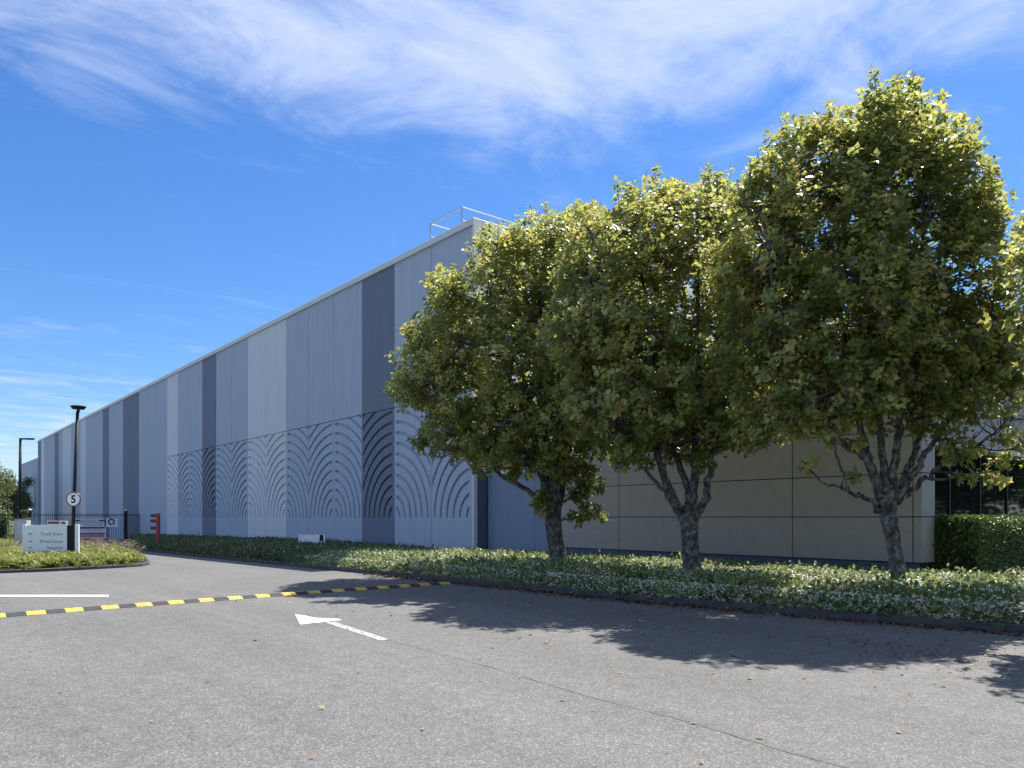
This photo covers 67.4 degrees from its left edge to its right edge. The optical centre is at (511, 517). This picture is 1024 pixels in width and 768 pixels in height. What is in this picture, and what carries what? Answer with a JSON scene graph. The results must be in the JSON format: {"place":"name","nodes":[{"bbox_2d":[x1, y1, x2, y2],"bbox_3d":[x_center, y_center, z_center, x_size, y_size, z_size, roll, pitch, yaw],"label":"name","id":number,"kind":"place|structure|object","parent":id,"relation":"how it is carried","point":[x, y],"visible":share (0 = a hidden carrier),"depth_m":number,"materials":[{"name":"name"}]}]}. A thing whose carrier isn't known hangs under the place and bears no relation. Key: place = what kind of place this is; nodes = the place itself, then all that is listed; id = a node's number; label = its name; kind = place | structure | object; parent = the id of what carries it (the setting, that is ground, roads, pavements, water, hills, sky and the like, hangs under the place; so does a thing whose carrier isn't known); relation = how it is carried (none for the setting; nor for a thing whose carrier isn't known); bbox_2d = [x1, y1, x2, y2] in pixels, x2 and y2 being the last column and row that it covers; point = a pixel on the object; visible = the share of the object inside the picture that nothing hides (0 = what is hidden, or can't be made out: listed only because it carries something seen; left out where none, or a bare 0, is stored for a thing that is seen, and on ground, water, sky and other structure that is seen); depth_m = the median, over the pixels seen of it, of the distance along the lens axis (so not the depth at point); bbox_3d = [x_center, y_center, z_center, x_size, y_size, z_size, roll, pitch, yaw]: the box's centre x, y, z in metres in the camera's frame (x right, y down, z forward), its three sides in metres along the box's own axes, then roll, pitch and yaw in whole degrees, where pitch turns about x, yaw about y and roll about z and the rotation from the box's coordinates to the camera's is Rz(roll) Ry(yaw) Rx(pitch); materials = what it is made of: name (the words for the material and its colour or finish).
{"place":"outdoors","nodes":[
{"label":"outdoors","id":0,"kind":"place"},
{"bbox_2d":[7,521,13,533],"bbox_3d":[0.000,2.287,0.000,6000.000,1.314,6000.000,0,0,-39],"label":"ground","id":1,"kind":"structure","parent":0,"point":[12,523],"depth_m":204.44,"materials":[{"name":"green plant"}]},
{"bbox_2d":[0,462,11,507],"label":"broadleaf tree","id":2,"kind":"object","parent":1,"relation":"on","point":[2,494],"visible":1,"depth_m":92.55,"materials":[{"name":"green plant"}]},
{"bbox_2d":[0,468,33,520],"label":"broadleaf tree","id":3,"kind":"object","parent":1,"relation":"on","point":[14,497],"visible":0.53,"depth_m":100.72,"materials":[{"name":"green plant"}]},
{"bbox_2d":[1,468,34,520],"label":"broadleaf tree","id":4,"kind":"object","parent":1,"relation":"on","point":[28,481],"visible":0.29,"depth_m":118.24,"materials":[{"name":"green plant"}]},
{"bbox_2d":[22,206,840,549],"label":"warehouse","id":5,"kind":"structure","parent":1,"relation":"on","point":[292,424],"depth_m":43.31,"materials":[{"name":"paint"}]},
{"bbox_2d":[299,545,1023,627],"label":"star jasmine groundcover","id":6,"kind":"object","parent":1,"relation":"on","point":[1006,587],"visible":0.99,"depth_m":14.56,"materials":[{"name":"green plant"}]},
{"bbox_2d":[488,348,1023,570],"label":"office wing","id":7,"kind":"structure","parent":1,"relation":"on","point":[772,504],"depth_m":21.02,"materials":[{"name":"beige concrete"}]},
{"bbox_2d":[498,453,527,473],"bbox_3d":[0.050,-2.465,29.164,0.086,1.570,1.880,0,0,-39],"label":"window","id":8,"kind":"structure","parent":7,"relation":"in","point":[501,471],"depth_m":29.42,"materials":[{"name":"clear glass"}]},
{"bbox_2d":[0,534,1023,767],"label":"road","id":9,"kind":"structure","parent":0,"point":[116,695],"depth_m":7.49,"materials":[{"name":"grey asphalt"}]},
{"bbox_2d":[18,438,34,517],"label":"street lamp","id":10,"kind":"object","parent":9,"relation":"on","point":[20,481],"visible":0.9,"depth_m":79.89,"materials":[{"name":"black metal"}]},
{"bbox_2d":[28,509,31,524],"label":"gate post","id":11,"kind":"object","parent":9,"relation":"on","point":[30,513],"visible":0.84,"depth_m":64.41,"materials":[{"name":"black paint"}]},
{"bbox_2d":[0,595,108,595],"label":"road line marking","id":12,"kind":"object","parent":9,"relation":"on","point":[54,595],"visible":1,"depth_m":16.11,"materials":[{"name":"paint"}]},
{"bbox_2d":[0,558,149,572],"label":"island kerb","id":13,"kind":"structure","parent":9,"relation":"on","point":[73,568],"depth_m":25.12,"materials":[{"name":"concrete"}]},
{"bbox_2d":[0,559,146,569],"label":"island soil","id":14,"kind":"structure","parent":13,"relation":"on","point":[12,568],"depth_m":26.32,"materials":[{"name":"brown soil"}]},
{"bbox_2d":[22,521,79,552],"bbox_3d":[-18.906,0.945,31.499,2.297,1.610,0.100,0,0,0],"label":"direction sign","id":15,"kind":"object","parent":14,"relation":"on","point":[57,535],"visible":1,"depth_m":31.47,"materials":[{"name":"grey metal"}]},
{"bbox_2d":[0,537,146,568],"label":"lily planting","id":16,"kind":"object","parent":14,"relation":"on","point":[91,553],"visible":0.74,"depth_m":27.67,"materials":[{"name":"green plant"}]},
{"bbox_2d":[70,405,85,551],"bbox_3d":[-18.515,-1.479,32.699,0.725,6.582,0.630,0,0,0],"label":"lamp post","id":17,"kind":"object","parent":14,"relation":"on","point":[78,408],"visible":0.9,"depth_m":32.64,"materials":[{"name":"black metal"}]},
{"bbox_2d":[66,492,80,506],"bbox_3d":[-18.612,-0.777,32.614,0.640,0.640,0.070,0,0,0],"label":"speed limit sign","id":18,"kind":"object","parent":17,"relation":"attached to","point":[73,499],"visible":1,"depth_m":32.58,"materials":[{"name":"white metal"}]},
{"bbox_2d":[124,509,127,540],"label":"gate post","id":19,"kind":"object","parent":9,"relation":"on","point":[125,524],"visible":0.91,"depth_m":69.00,"materials":[{"name":"black metal"}]},
{"bbox_2d":[50,513,123,540],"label":"sliding gate","id":20,"kind":"structure","parent":19,"relation":"attached to","point":[120,539],"depth_m":68.23,"materials":[{"name":"black metal"}]},
{"bbox_2d":[75,519,105,537],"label":"notice board","id":21,"kind":"object","parent":20,"relation":"attached to","point":[92,528],"visible":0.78,"depth_m":67.45,"materials":[{"name":"grey metal"}]},
{"bbox_2d":[104,518,117,526],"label":"mandatory sign","id":22,"kind":"object","parent":20,"relation":"attached to","point":[111,522],"visible":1,"depth_m":68.41,"materials":[{"name":"white metal"}]},
{"bbox_2d":[130,513,139,536],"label":"picket fence","id":23,"kind":"object","parent":19,"relation":"attached to","point":[137,524],"visible":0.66,"depth_m":69.85,"materials":[{"name":"black metal"}]},
{"bbox_2d":[0,581,459,616],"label":"speed bump","id":24,"kind":"object","parent":9,"relation":"on","point":[11,614],"visible":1,"depth_m":14.70,"materials":[{"name":"yellow rubber"}]},
{"bbox_2d":[295,614,387,639],"bbox_3d":[-2.596,1.596,11.349,0.735,0.001,3.296,0,0,-39],"label":"road arrow marking","id":25,"kind":"object","parent":9,"relation":"on","point":[303,619],"visible":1,"depth_m":11.56,"materials":[{"name":"white paint"}]},
{"bbox_2d":[0,573,1023,767],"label":"leaf litter","id":26,"kind":"object","parent":9,"relation":"on","point":[928,627],"visible":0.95,"depth_m":12.14,"materials":[{"name":"brown plant"}]},
{"bbox_2d":[125,540,1023,633],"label":"kerb","id":27,"kind":"structure","parent":9,"relation":"on","point":[1011,627],"depth_m":13.91,"materials":[{"name":"concrete"}]},
{"bbox_2d":[390,640,846,767],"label":"road crack","id":28,"kind":"object","parent":9,"relation":"on","point":[644,710],"visible":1,"depth_m":6.26,"materials":[{"name":"black asphalt"}]},
{"bbox_2d":[0,0,1023,510],"label":"sky","id":29,"kind":"structure","parent":0,"point":[179,178],"materials":[{"name":"blue"}]},
{"bbox_2d":[166,543,1023,622],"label":"soil","id":30,"kind":"structure","parent":0,"point":[712,582],"depth_m":14.70,"materials":[{"name":"brown soil"}]},
{"bbox_2d":[150,513,159,542],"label":"finger post","id":31,"kind":"object","parent":30,"relation":"on","point":[157,522],"visible":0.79,"depth_m":42.91,"materials":[{"name":"red metal"}]},
{"bbox_2d":[126,533,447,563],"bbox_3d":[-20.415,1.543,47.813,7.048,1.286,50.217,0,0,-39],"label":"shrub groundcover","id":32,"kind":"object","parent":30,"relation":"on","point":[252,548],"visible":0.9,"depth_m":33.76,"materials":[{"name":"green plant"}]},
{"bbox_2d":[298,534,325,542],"bbox_3d":[-9.245,1.240,35.499,1.242,0.920,0.100,0,0,0],"label":"direction sign","id":33,"kind":"object","parent":30,"relation":"on","point":[314,538],"visible":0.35,"depth_m":35.47,"materials":[{"name":"grey metal"}]},
{"bbox_2d":[381,198,645,561],"bbox_3d":[-0.033,-3.357,20.486,7.516,9.772,6.202,0,0,21],"label":"maple tree","id":34,"kind":"object","parent":30,"relation":"on","point":[474,434],"visible":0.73,"depth_m":19.44,"materials":[{"name":"green plant"}]},
{"bbox_2d":[535,162,833,570],"bbox_3d":[3.471,-3.258,16.664,7.019,9.197,6.532,0,0,-39],"label":"maple tree","id":35,"kind":"object","parent":30,"relation":"on","point":[629,403],"visible":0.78,"depth_m":15.43,"materials":[{"name":"green plant"}]},
{"bbox_2d":[690,64,1023,584],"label":"maple tree","id":36,"kind":"object","parent":30,"relation":"on","point":[884,353],"visible":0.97,"depth_m":12.57,"materials":[{"name":"green plant"}]},
{"bbox_2d":[931,513,1023,573],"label":"clipped hedge","id":37,"kind":"object","parent":30,"relation":"on","point":[992,543],"visible":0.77,"depth_m":17.93,"materials":[{"name":"plant"}]},
{"bbox_2d":[977,210,1023,411],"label":"maple tree","id":38,"kind":"object","parent":30,"relation":"on","point":[1018,237],"visible":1,"depth_m":9.87,"materials":[{"name":"green plant"}]},
{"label":"island kerb","id":39,"kind":"structure","parent":0,"visible":0},
{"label":"island soil","id":40,"kind":"structure","parent":39,"relation":"on","visible":0},
{"bbox_2d":[0,509,13,538],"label":"screen hedge","id":41,"kind":"object","parent":40,"relation":"on","point":[4,524],"visible":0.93,"depth_m":65.42,"materials":[{"name":"plant"}]},
{"bbox_2d":[0,536,18,546],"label":"lily planting","id":42,"kind":"object","parent":40,"relation":"on","point":[10,539],"visible":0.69,"depth_m":54.48,"materials":[{"name":"green plant"}]},
{"bbox_2d":[14,518,31,542],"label":"gate pier","id":43,"kind":"structure","parent":40,"relation":"on","point":[19,523],"depth_m":61.70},
{"bbox_2d":[20,509,28,517],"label":"potted shrub","id":44,"kind":"object","parent":43,"relation":"on","point":[24,513],"visible":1,"depth_m":61.85,"materials":[{"name":"green plant"}]}
]}

